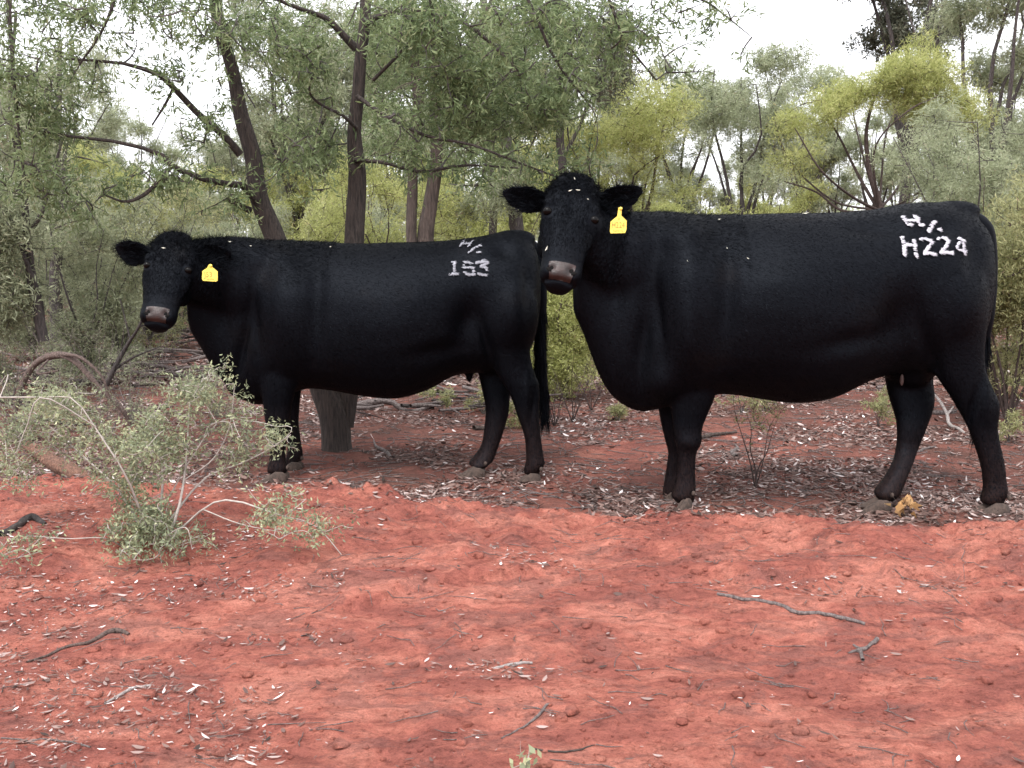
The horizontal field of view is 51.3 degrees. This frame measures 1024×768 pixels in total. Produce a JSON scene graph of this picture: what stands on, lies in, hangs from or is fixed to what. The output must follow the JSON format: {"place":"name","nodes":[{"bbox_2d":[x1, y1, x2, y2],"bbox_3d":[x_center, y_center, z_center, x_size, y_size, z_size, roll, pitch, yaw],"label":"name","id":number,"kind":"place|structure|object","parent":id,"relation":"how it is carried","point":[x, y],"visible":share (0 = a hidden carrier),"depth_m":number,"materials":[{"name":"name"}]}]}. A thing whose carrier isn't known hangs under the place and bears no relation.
{"place":"outdoors","nodes":[
{"label":"outdoors","id":0,"kind":"place"},
{"bbox_2d":[0,257,1023,767],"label":"ground","id":1,"kind":"structure","parent":0,"point":[800,641],"depth_m":3.49,"materials":[{"name":"red soil"}]},
{"bbox_2d":[0,513,46,535],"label":"stick","id":2,"kind":"object","parent":1,"relation":"on","point":[22,521],"visible":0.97,"depth_m":4.33,"materials":[{"name":"grey wood"}]},
{"bbox_2d":[0,184,54,393],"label":"scrub bush","id":3,"kind":"object","parent":1,"relation":"on","point":[3,325],"visible":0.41,"depth_m":8.45,"materials":[{"name":"green plant"}]},
{"bbox_2d":[0,308,57,405],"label":"bare bush","id":4,"kind":"object","parent":1,"relation":"on","point":[25,356],"visible":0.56,"depth_m":8.46,"materials":[{"name":"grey plant"}]},
{"bbox_2d":[0,10,85,341],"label":"leaning tree","id":5,"kind":"object","parent":1,"relation":"on","point":[23,237],"visible":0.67,"depth_m":8.27,"materials":[{"name":"green plant"}]},
{"bbox_2d":[0,365,87,443],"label":"bare bush","id":6,"kind":"object","parent":1,"relation":"on","point":[9,394],"visible":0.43,"depth_m":6.68,"materials":[{"name":"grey plant"}]},
{"bbox_2d":[1,737,90,747],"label":"stick","id":7,"kind":"object","parent":1,"relation":"on","point":[84,745],"visible":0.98,"depth_m":2.63,"materials":[{"name":"grey wood"}]},
{"bbox_2d":[0,173,94,360],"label":"scrub bush","id":8,"kind":"object","parent":1,"relation":"on","point":[23,340],"visible":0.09,"depth_m":11.37,"materials":[{"name":"green plant"}]},
{"bbox_2d":[23,440,96,477],"bbox_3d":[-2.273,0.408,5.396,0.580,0.203,0.092,4,8,32],"label":"log","id":9,"kind":"object","parent":1,"relation":"on","point":[51,461],"visible":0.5,"depth_m":5.38,"materials":[{"name":"brown wood"}]},
{"bbox_2d":[11,325,109,409],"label":"bare bush","id":10,"kind":"object","parent":1,"relation":"on","point":[55,348],"visible":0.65,"depth_m":7.95,"materials":[{"name":"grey plant"}]},
{"bbox_2d":[1,42,127,190],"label":"scrub tree","id":11,"kind":"object","parent":1,"relation":"on","point":[98,143],"visible":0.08,"depth_m":22.14,"materials":[{"name":"green plant"}]},
{"bbox_2d":[0,10,142,341],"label":"slim tree","id":12,"kind":"object","parent":1,"relation":"on","point":[52,264],"visible":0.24,"depth_m":10.32,"materials":[{"name":"green plant"}]},
{"bbox_2d":[12,351,131,426],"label":"fallen branch","id":13,"kind":"object","parent":1,"relation":"on","point":[70,357],"visible":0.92,"depth_m":6.80,"materials":[{"name":"brown wood"}]},
{"bbox_2d":[26,628,129,662],"bbox_3d":[-1.344,0.803,3.297,0.309,0.038,0.061,-6,9,-38],"label":"stick","id":14,"kind":"object","parent":1,"relation":"on","point":[109,631],"visible":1,"depth_m":3.31,"materials":[{"name":"wood"}]},
{"bbox_2d":[7,178,173,385],"bbox_3d":[-3.814,-0.870,9.547,1.507,1.979,1.222,-3,8,-24],"label":"scrub bush","id":15,"kind":"object","parent":1,"relation":"on","point":[108,303],"visible":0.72,"depth_m":9.47,"materials":[{"name":"green plant"}]},
{"bbox_2d":[52,373,145,447],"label":"bare bush","id":16,"kind":"object","parent":1,"relation":"on","point":[108,402],"visible":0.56,"depth_m":6.68,"materials":[{"name":"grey plant"}]},
{"bbox_2d":[40,234,158,367],"bbox_3d":[-4.021,-0.840,10.777,0.978,1.583,1.206,3,8,26],"label":"scrub bush","id":17,"kind":"object","parent":1,"relation":"on","point":[80,269],"visible":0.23,"depth_m":10.66,"materials":[{"name":"green plant"}]},
{"bbox_2d":[52,310,161,398],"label":"bare bush","id":18,"kind":"object","parent":1,"relation":"on","point":[99,358],"visible":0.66,"depth_m":8.76,"materials":[{"name":"grey plant"}]},
{"bbox_2d":[61,134,158,280],"bbox_3d":[-7.019,-2.734,18.705,1.857,3.157,2.548,-2,7,-17],"label":"wattle bush","id":19,"kind":"object","parent":1,"relation":"on","point":[92,164],"visible":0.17,"depth_m":18.08,"materials":[{"name":"green plant"}]},
{"bbox_2d":[83,116,136,197],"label":"scrub tree","id":20,"kind":"object","parent":1,"relation":"on","point":[125,137],"visible":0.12,"depth_m":30.56,"materials":[{"name":"green plant"}]},
{"bbox_2d":[74,147,156,254],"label":"scrub tree","id":21,"kind":"object","parent":1,"relation":"on","point":[121,160],"visible":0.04,"depth_m":24.26,"materials":[{"name":"green plant"}]},
{"bbox_2d":[36,179,196,338],"bbox_3d":[-5.187,-1.506,13.864,2.048,2.368,1.658,-1,7,-6],"label":"scrub bush","id":22,"kind":"object","parent":1,"relation":"on","point":[97,202],"visible":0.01,"depth_m":14.01,"materials":[{"name":"green plant"}]},
{"bbox_2d":[84,341,163,420],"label":"bare bush","id":23,"kind":"object","parent":1,"relation":"on","point":[130,386],"visible":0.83,"depth_m":7.51,"materials":[{"name":"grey plant"}]},
{"bbox_2d":[106,299,159,385],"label":"fallen branch","id":24,"kind":"object","parent":1,"relation":"on","point":[116,366],"visible":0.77,"depth_m":7.22,"materials":[{"name":"brown wood"}]},
{"bbox_2d":[81,95,189,230],"bbox_3d":[-8.874,-4.438,25.114,2.284,4.618,1.963,1,7,8],"label":"scrub tree","id":25,"kind":"object","parent":1,"relation":"on","point":[138,124],"visible":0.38,"depth_m":24.85,"materials":[{"name":"green plant"}]},
{"bbox_2d":[123,311,190,369],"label":"bare bush","id":26,"kind":"object","parent":1,"relation":"on","point":[159,349],"visible":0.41,"depth_m":10.44,"materials":[{"name":"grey plant"}]},
{"bbox_2d":[90,167,234,348],"bbox_3d":[-4.097,-1.320,12.471,2.048,2.368,1.658,0,7,0],"label":"scrub bush","id":27,"kind":"object","parent":1,"relation":"on","point":[150,335],"visible":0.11,"depth_m":12.13,"materials":[{"name":"green plant"}]},
{"bbox_2d":[99,156,226,237],"bbox_3d":[-6.309,-2.766,19.798,2.335,2.894,1.703,0,7,-3],"label":"wattle bush","id":28,"kind":"object","parent":1,"relation":"on","point":[187,163],"visible":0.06,"depth_m":19.38,"materials":[{"name":"green plant"}]},
{"bbox_2d":[0,352,359,575],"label":"saltbush","id":29,"kind":"object","parent":1,"relation":"on","point":[151,526],"visible":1,"depth_m":4.18,"materials":[{"name":"green plant"}]},
{"bbox_2d":[148,217,212,327],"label":"scrub bush","id":30,"kind":"object","parent":1,"relation":"on","point":[185,310],"visible":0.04,"depth_m":14.84,"materials":[{"name":"green plant"}]},
{"bbox_2d":[159,125,243,213],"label":"scrub tree","id":31,"kind":"object","parent":1,"relation":"on","point":[178,134],"visible":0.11,"depth_m":29.85,"materials":[{"name":"green plant"}]},
{"bbox_2d":[157,170,254,236],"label":"scrub bush","id":32,"kind":"object","parent":1,"relation":"on","point":[180,221],"visible":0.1,"depth_m":17.68,"materials":[{"name":"green plant"}]},
{"bbox_2d":[181,364,239,418],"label":"bare bush","id":33,"kind":"object","parent":1,"relation":"on","point":[217,411],"visible":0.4,"depth_m":7.72,"materials":[{"name":"green plant"}]},
{"bbox_2d":[193,120,268,235],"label":"scrub tree","id":34,"kind":"object","parent":1,"relation":"on","point":[216,156],"visible":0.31,"depth_m":20.82,"materials":[{"name":"green plant"}]},
{"bbox_2d":[194,198,296,239],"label":"scrub bush","id":35,"kind":"object","parent":1,"relation":"on","point":[257,233],"visible":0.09,"depth_m":12.96,"materials":[{"name":"green plant"}]},
{"bbox_2d":[199,162,327,238],"bbox_3d":[-3.827,-2.190,16.845,2.123,2.631,1.548,0,7,-2],"label":"wattle bush","id":36,"kind":"object","parent":1,"relation":"on","point":[303,186],"visible":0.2,"depth_m":16.48,"materials":[{"name":"green plant"}]},
{"bbox_2d":[212,0,390,239],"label":"scrub tree","id":37,"kind":"object","parent":1,"relation":"on","point":[343,90],"visible":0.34,"depth_m":16.22,"materials":[{"name":"green plant"}]},
{"bbox_2d":[202,0,400,221],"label":"scrub tree","id":38,"kind":"object","parent":1,"relation":"on","point":[259,102],"visible":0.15,"depth_m":17.18,"materials":[{"name":"green plant"}]},
{"bbox_2d":[249,191,370,241],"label":"scrub bush","id":39,"kind":"object","parent":1,"relation":"on","point":[309,226],"visible":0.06,"depth_m":12.06,"materials":[{"name":"green plant"}]},
{"bbox_2d":[264,135,366,236],"bbox_3d":[-4.494,-3.388,21.818,2.972,3.683,2.167,3,8,25],"label":"wattle bush","id":40,"kind":"object","parent":1,"relation":"on","point":[268,187],"visible":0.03,"depth_m":21.70,"materials":[{"name":"green plant"}]},
{"bbox_2d":[284,99,347,238],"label":"scrub tree","id":41,"kind":"object","parent":1,"relation":"on","point":[310,115],"visible":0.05,"depth_m":34.44,"materials":[{"name":"green plant"}]},
{"bbox_2d":[109,224,551,483],"bbox_3d":[-0.915,-0.166,5.697,2.302,1.371,0.843,-1,7,-8],"label":"cow","id":42,"kind":"object","parent":1,"relation":"on","point":[284,322],"visible":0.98,"depth_m":5.42},
{"bbox_2d":[288,172,405,242],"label":"wattle bush","id":43,"kind":"object","parent":1,"relation":"on","point":[302,233],"visible":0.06,"depth_m":13.88,"materials":[{"name":"green plant"}]},
{"bbox_2d":[0,0,766,452],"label":"forked tree","id":44,"kind":"object","parent":1,"relation":"on","point":[336,412],"visible":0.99,"depth_m":5.86,"materials":[{"name":"green plant"}]},
{"bbox_2d":[297,0,481,187],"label":"scrub tree","id":45,"kind":"object","parent":1,"relation":"on","point":[406,119],"visible":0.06,"depth_m":19.58,"materials":[{"name":"green plant"}]},
{"bbox_2d":[343,43,440,239],"bbox_3d":[-2.350,-4.605,22.781,2.408,5.665,2.802,-3,8,-20],"label":"scrub tree","id":46,"kind":"object","parent":1,"relation":"on","point":[383,142],"visible":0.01,"depth_m":22.39,"materials":[{"name":"green plant"}]},
{"bbox_2d":[288,136,496,242],"bbox_3d":[-1.291,-1.581,11.742,2.325,2.151,2.023,0,7,0],"label":"olive wattle","id":47,"kind":"object","parent":1,"relation":"on","point":[334,218],"visible":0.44,"depth_m":11.55,"materials":[{"name":"green plant"}]},
{"bbox_2d":[364,194,422,241],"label":"scrub bush","id":48,"kind":"object","parent":1,"relation":"on","point":[381,217],"visible":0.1,"depth_m":14.95,"materials":[{"name":"green plant"}]},
{"bbox_2d":[357,398,463,410],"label":"fallen branch","id":49,"kind":"object","parent":1,"relation":"on","point":[395,404],"visible":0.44,"depth_m":8.07,"materials":[{"name":"grey wood"}]},
{"bbox_2d":[366,150,460,241],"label":"wattle bush","id":50,"kind":"object","parent":1,"relation":"on","point":[421,191],"visible":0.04,"depth_m":17.35,"materials":[{"name":"green plant"}]},
{"bbox_2d":[416,383,457,412],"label":"green tuft","id":51,"kind":"object","parent":1,"relation":"on","point":[433,392],"visible":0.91,"depth_m":7.91,"materials":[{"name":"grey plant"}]},
{"bbox_2d":[5,155,898,269],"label":"scrub","id":52,"kind":"object","parent":1,"relation":"on","point":[848,208],"depth_m":47.09,"materials":[{"name":"green plant"}]},
{"bbox_2d":[406,164,531,239],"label":"wattle bush","id":53,"kind":"object","parent":1,"relation":"on","point":[462,222],"visible":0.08,"depth_m":15.84,"materials":[{"name":"green plant"}]},
{"bbox_2d":[401,0,544,233],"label":"pale tree","id":54,"kind":"object","parent":1,"relation":"on","point":[515,222],"visible":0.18,"depth_m":11.52,"materials":[{"name":"green plant"}]},
{"bbox_2d":[312,0,634,387],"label":"dark tree","id":55,"kind":"object","parent":1,"relation":"on","point":[426,226],"visible":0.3,"depth_m":9.07,"materials":[{"name":"green plant"}]},
{"bbox_2d":[463,379,485,412],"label":"green tuft","id":56,"kind":"object","parent":1,"relation":"on","point":[466,401],"visible":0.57,"depth_m":7.93,"materials":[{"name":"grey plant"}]},
{"bbox_2d":[438,172,548,237],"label":"wattle bush","id":57,"kind":"object","parent":1,"relation":"on","point":[528,220],"visible":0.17,"depth_m":14.69,"materials":[{"name":"green plant"}]},
{"bbox_2d":[0,368,1023,527],"bbox_3d":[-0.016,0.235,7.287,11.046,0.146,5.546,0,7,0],"label":"leaf litter","id":58,"kind":"object","parent":1,"relation":"on","point":[920,498],"visible":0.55,"depth_m":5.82,"materials":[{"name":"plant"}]},
{"bbox_2d":[0,493,1023,767],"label":"soil clods","id":59,"kind":"object","parent":1,"relation":"on","point":[460,741],"visible":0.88,"depth_m":3.14,"materials":[{"name":"red soil"}]},
{"bbox_2d":[0,485,1023,767],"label":"leaf litter","id":60,"kind":"object","parent":1,"relation":"on","point":[58,727],"visible":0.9,"depth_m":3.13,"materials":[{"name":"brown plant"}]},
{"bbox_2d":[0,288,1023,385],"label":"leaf litter","id":61,"kind":"object","parent":1,"relation":"on","point":[459,381],"depth_m":10.25,"materials":[{"name":"brown plant"}]},
{"bbox_2d":[505,399,520,428],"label":"green tuft","id":62,"kind":"object","parent":1,"relation":"on","point":[510,423],"visible":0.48,"depth_m":7.26,"materials":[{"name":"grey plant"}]},
{"bbox_2d":[509,741,541,767],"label":"yellow seedling","id":63,"kind":"object","parent":1,"relation":"on","point":[525,763],"visible":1,"depth_m":2.49,"materials":[{"name":"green plant"}]},
{"bbox_2d":[479,134,578,229],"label":"wattle bush","id":64,"kind":"object","parent":1,"relation":"on","point":[545,175],"visible":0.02,"depth_m":19.14,"materials":[{"name":"green plant"}]},
{"bbox_2d":[504,59,611,188],"bbox_3d":[0.888,-4.981,24.947,3.470,5.757,2.464,-3,8,-22],"label":"scrub tree","id":65,"kind":"object","parent":1,"relation":"on","point":[606,169],"visible":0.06,"depth_m":24.93,"materials":[{"name":"green plant"}]},
{"bbox_2d":[549,373,568,425],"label":"bare bush","id":66,"kind":"object","parent":1,"relation":"on","point":[554,423],"visible":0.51,"depth_m":7.30,"materials":[{"name":"red plant"}]},
{"bbox_2d":[530,290,603,401],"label":"yellow bush","id":67,"kind":"object","parent":1,"relation":"on","point":[566,340],"visible":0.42,"depth_m":8.38,"materials":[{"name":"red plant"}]},
{"bbox_2d":[547,355,599,421],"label":"bare bush","id":68,"kind":"object","parent":1,"relation":"on","point":[573,416],"visible":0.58,"depth_m":7.53,"materials":[{"name":"red plant"}]},
{"bbox_2d":[504,0,652,316],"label":"slender tree","id":69,"kind":"object","parent":1,"relation":"on","point":[561,158],"visible":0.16,"depth_m":10.50,"materials":[{"name":"green plant"}]},
{"bbox_2d":[562,358,604,410],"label":"bare bush","id":70,"kind":"object","parent":1,"relation":"on","point":[590,405],"visible":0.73,"depth_m":8.04,"materials":[{"name":"red plant"}]},
{"bbox_2d":[514,55,710,211],"bbox_3d":[1.114,-2.037,12.292,2.324,3.494,1.702,0,7,0],"label":"yellow wattle","id":71,"kind":"object","parent":1,"relation":"on","point":[647,131],"visible":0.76,"depth_m":11.93,"materials":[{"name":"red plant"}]},
{"bbox_2d":[569,48,661,184],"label":"scrub tree","id":72,"kind":"object","parent":1,"relation":"on","point":[617,116],"visible":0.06,"depth_m":29.07,"materials":[{"name":"green plant"}]},
{"bbox_2d":[605,401,630,420],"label":"green tuft","id":73,"kind":"object","parent":1,"relation":"on","point":[616,411],"visible":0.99,"depth_m":7.56,"materials":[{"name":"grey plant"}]},
{"bbox_2d":[605,151,669,210],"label":"scrub tree","id":74,"kind":"object","parent":1,"relation":"on","point":[611,161],"visible":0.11,"depth_m":21.13,"materials":[{"name":"green plant"}]},
{"bbox_2d":[633,180,722,212],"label":"wattle bush","id":75,"kind":"object","parent":1,"relation":"on","point":[697,195],"visible":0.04,"depth_m":16.59,"materials":[{"name":"green plant"}]},
{"bbox_2d":[633,52,746,214],"bbox_3d":[3.157,-3.435,18.486,2.182,4.456,2.094,0,7,0],"label":"sparse tree","id":76,"kind":"object","parent":1,"relation":"on","point":[680,154],"visible":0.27,"depth_m":18.45,"materials":[{"name":"green plant"}]},
{"bbox_2d":[660,159,739,212],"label":"scrub tree","id":77,"kind":"object","parent":1,"relation":"on","point":[686,169],"visible":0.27,"depth_m":18.91,"materials":[{"name":"green plant"}]},
{"bbox_2d":[641,192,775,214],"bbox_3d":[1.911,-1.147,10.908,1.497,1.690,1.544,0,7,0],"label":"wattle","id":78,"kind":"object","parent":1,"relation":"on","point":[668,206],"visible":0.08,"depth_m":11.08,"materials":[{"name":"green plant"}]},
{"bbox_2d":[714,152,757,213],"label":"scrub tree","id":79,"kind":"object","parent":1,"relation":"on","point":[729,168],"visible":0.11,"depth_m":32.85,"materials":[{"name":"green plant"}]},
{"bbox_2d":[714,395,769,414],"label":"green tuft","id":80,"kind":"object","parent":1,"relation":"on","point":[739,400],"visible":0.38,"depth_m":7.92,"materials":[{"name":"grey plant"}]},
{"bbox_2d":[670,33,822,214],"bbox_3d":[3.450,-2.913,15.677,2.241,4.244,2.001,4,8,31],"label":"grey green tree","id":81,"kind":"object","parent":1,"relation":"on","point":[715,117],"visible":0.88,"depth_m":15.49,"materials":[{"name":"green plant"}]},
{"bbox_2d":[497,162,1010,515],"bbox_3d":[1.119,-0.199,4.984,2.397,1.624,0.939,0,7,0],"label":"cow","id":82,"kind":"object","parent":1,"relation":"on","point":[815,307],"visible":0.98,"depth_m":4.71},
{"bbox_2d":[733,398,792,487],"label":"bare sapling","id":83,"kind":"object","parent":1,"relation":"on","point":[755,482],"visible":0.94,"depth_m":5.44,"materials":[{"name":"brown plant"}]},
{"bbox_2d":[736,99,808,212],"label":"scrub tree","id":84,"kind":"object","parent":1,"relation":"on","point":[772,195],"visible":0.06,"depth_m":29.38,"materials":[{"name":"green plant"}]},
{"bbox_2d":[729,172,836,213],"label":"wattle bush","id":85,"kind":"object","parent":1,"relation":"on","point":[800,201],"visible":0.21,"depth_m":19.60,"materials":[{"name":"green plant"}]},
{"bbox_2d":[717,592,864,624],"bbox_3d":[0.907,0.739,3.509,0.490,0.033,0.053,4,8,32],"label":"stick","id":86,"kind":"object","parent":1,"relation":"on","point":[797,612],"visible":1,"depth_m":3.48,"materials":[{"name":"grey wood"}]},
{"bbox_2d":[749,55,857,212],"bbox_3d":[6.234,-4.608,23.806,2.730,5.518,2.345,0,7,0],"label":"scrub tree","id":87,"kind":"object","parent":1,"relation":"on","point":[812,83],"visible":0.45,"depth_m":23.54,"materials":[{"name":"green plant"}]},
{"bbox_2d":[796,124,868,212],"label":"scrub tree","id":88,"kind":"object","parent":1,"relation":"on","point":[850,188],"visible":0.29,"depth_m":24.63,"materials":[{"name":"green plant"}]},
{"bbox_2d":[847,637,879,660],"bbox_3d":[1.060,0.798,3.233,0.063,0.022,0.177,5,8,33],"label":"stick","id":89,"kind":"object","parent":1,"relation":"on","point":[875,640],"visible":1,"depth_m":3.23,"materials":[{"name":"grey wood"}]},
{"bbox_2d":[861,396,895,425],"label":"green tuft","id":90,"kind":"object","parent":1,"relation":"on","point":[878,407],"visible":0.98,"depth_m":7.29,"materials":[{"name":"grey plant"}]},
{"bbox_2d":[826,89,936,206],"bbox_3d":[7.928,-4.093,23.139,2.031,4.780,2.364,-1,7,-9],"label":"scrub tree","id":91,"kind":"object","parent":1,"relation":"on","point":[877,122],"visible":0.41,"depth_m":22.73,"materials":[{"name":"green plant"}]},
{"bbox_2d":[760,24,1006,211],"bbox_3d":[4.043,-2.220,11.920,2.631,3.489,1.881,0,7,0],"label":"wattle tree","id":92,"kind":"object","parent":1,"relation":"on","point":[910,75],"visible":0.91,"depth_m":11.54,"materials":[{"name":"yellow plant"}]},
{"bbox_2d":[861,119,939,205],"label":"scrub tree","id":93,"kind":"object","parent":1,"relation":"on","point":[888,141],"visible":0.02,"depth_m":31.92,"materials":[{"name":"green plant"}]},
{"bbox_2d":[884,493,921,518],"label":"dry seedling","id":94,"kind":"object","parent":1,"relation":"on","point":[907,500],"visible":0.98,"depth_m":4.83,"materials":[{"name":"brown plant"}]},
{"bbox_2d":[836,0,1003,203],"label":"eucalypt tree","id":95,"kind":"object","parent":1,"relation":"on","point":[891,20],"visible":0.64,"depth_m":16.65,"materials":[{"name":"green plant"}]},
{"bbox_2d":[862,83,1023,258],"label":"silver shrub","id":96,"kind":"object","parent":1,"relation":"on","point":[940,182],"visible":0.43,"depth_m":10.10,"materials":[{"name":"grey plant"}]},
{"bbox_2d":[935,394,965,433],"bbox_3d":[3.034,0.206,7.331,0.110,0.246,0.705,0,7,4],"label":"stick","id":97,"kind":"object","parent":1,"relation":"on","point":[947,413],"visible":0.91,"depth_m":7.45,"materials":[{"name":"white wood"}]},
{"bbox_2d":[905,0,1023,222],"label":"silver tree","id":98,"kind":"object","parent":1,"relation":"on","point":[994,74],"visible":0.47,"depth_m":14.47,"materials":[{"name":"grey plant"}]},
{"bbox_2d":[952,46,1023,308],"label":"scrub tree","id":99,"kind":"object","parent":1,"relation":"on","point":[1015,113],"visible":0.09,"depth_m":18.86,"materials":[{"name":"green plant"}]},
{"bbox_2d":[982,164,1023,423],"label":"pale bush","id":100,"kind":"object","parent":1,"relation":"on","point":[1010,295],"visible":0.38,"depth_m":6.97,"materials":[{"name":"green plant"}]},
{"bbox_2d":[994,164,1023,385],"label":"scrub bush","id":101,"kind":"object","parent":1,"relation":"on","point":[1006,223],"visible":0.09,"depth_m":9.12,"materials":[{"name":"green plant"}]},
{"bbox_2d":[998,405,1023,442],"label":"green tuft","id":102,"kind":"object","parent":1,"relation":"on","point":[1009,426],"visible":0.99,"depth_m":6.68,"materials":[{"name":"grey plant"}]},
{"bbox_2d":[0,0,1023,241],"label":"sky","id":103,"kind":"structure","parent":0,"point":[833,22],"materials":[{"name":"white"}]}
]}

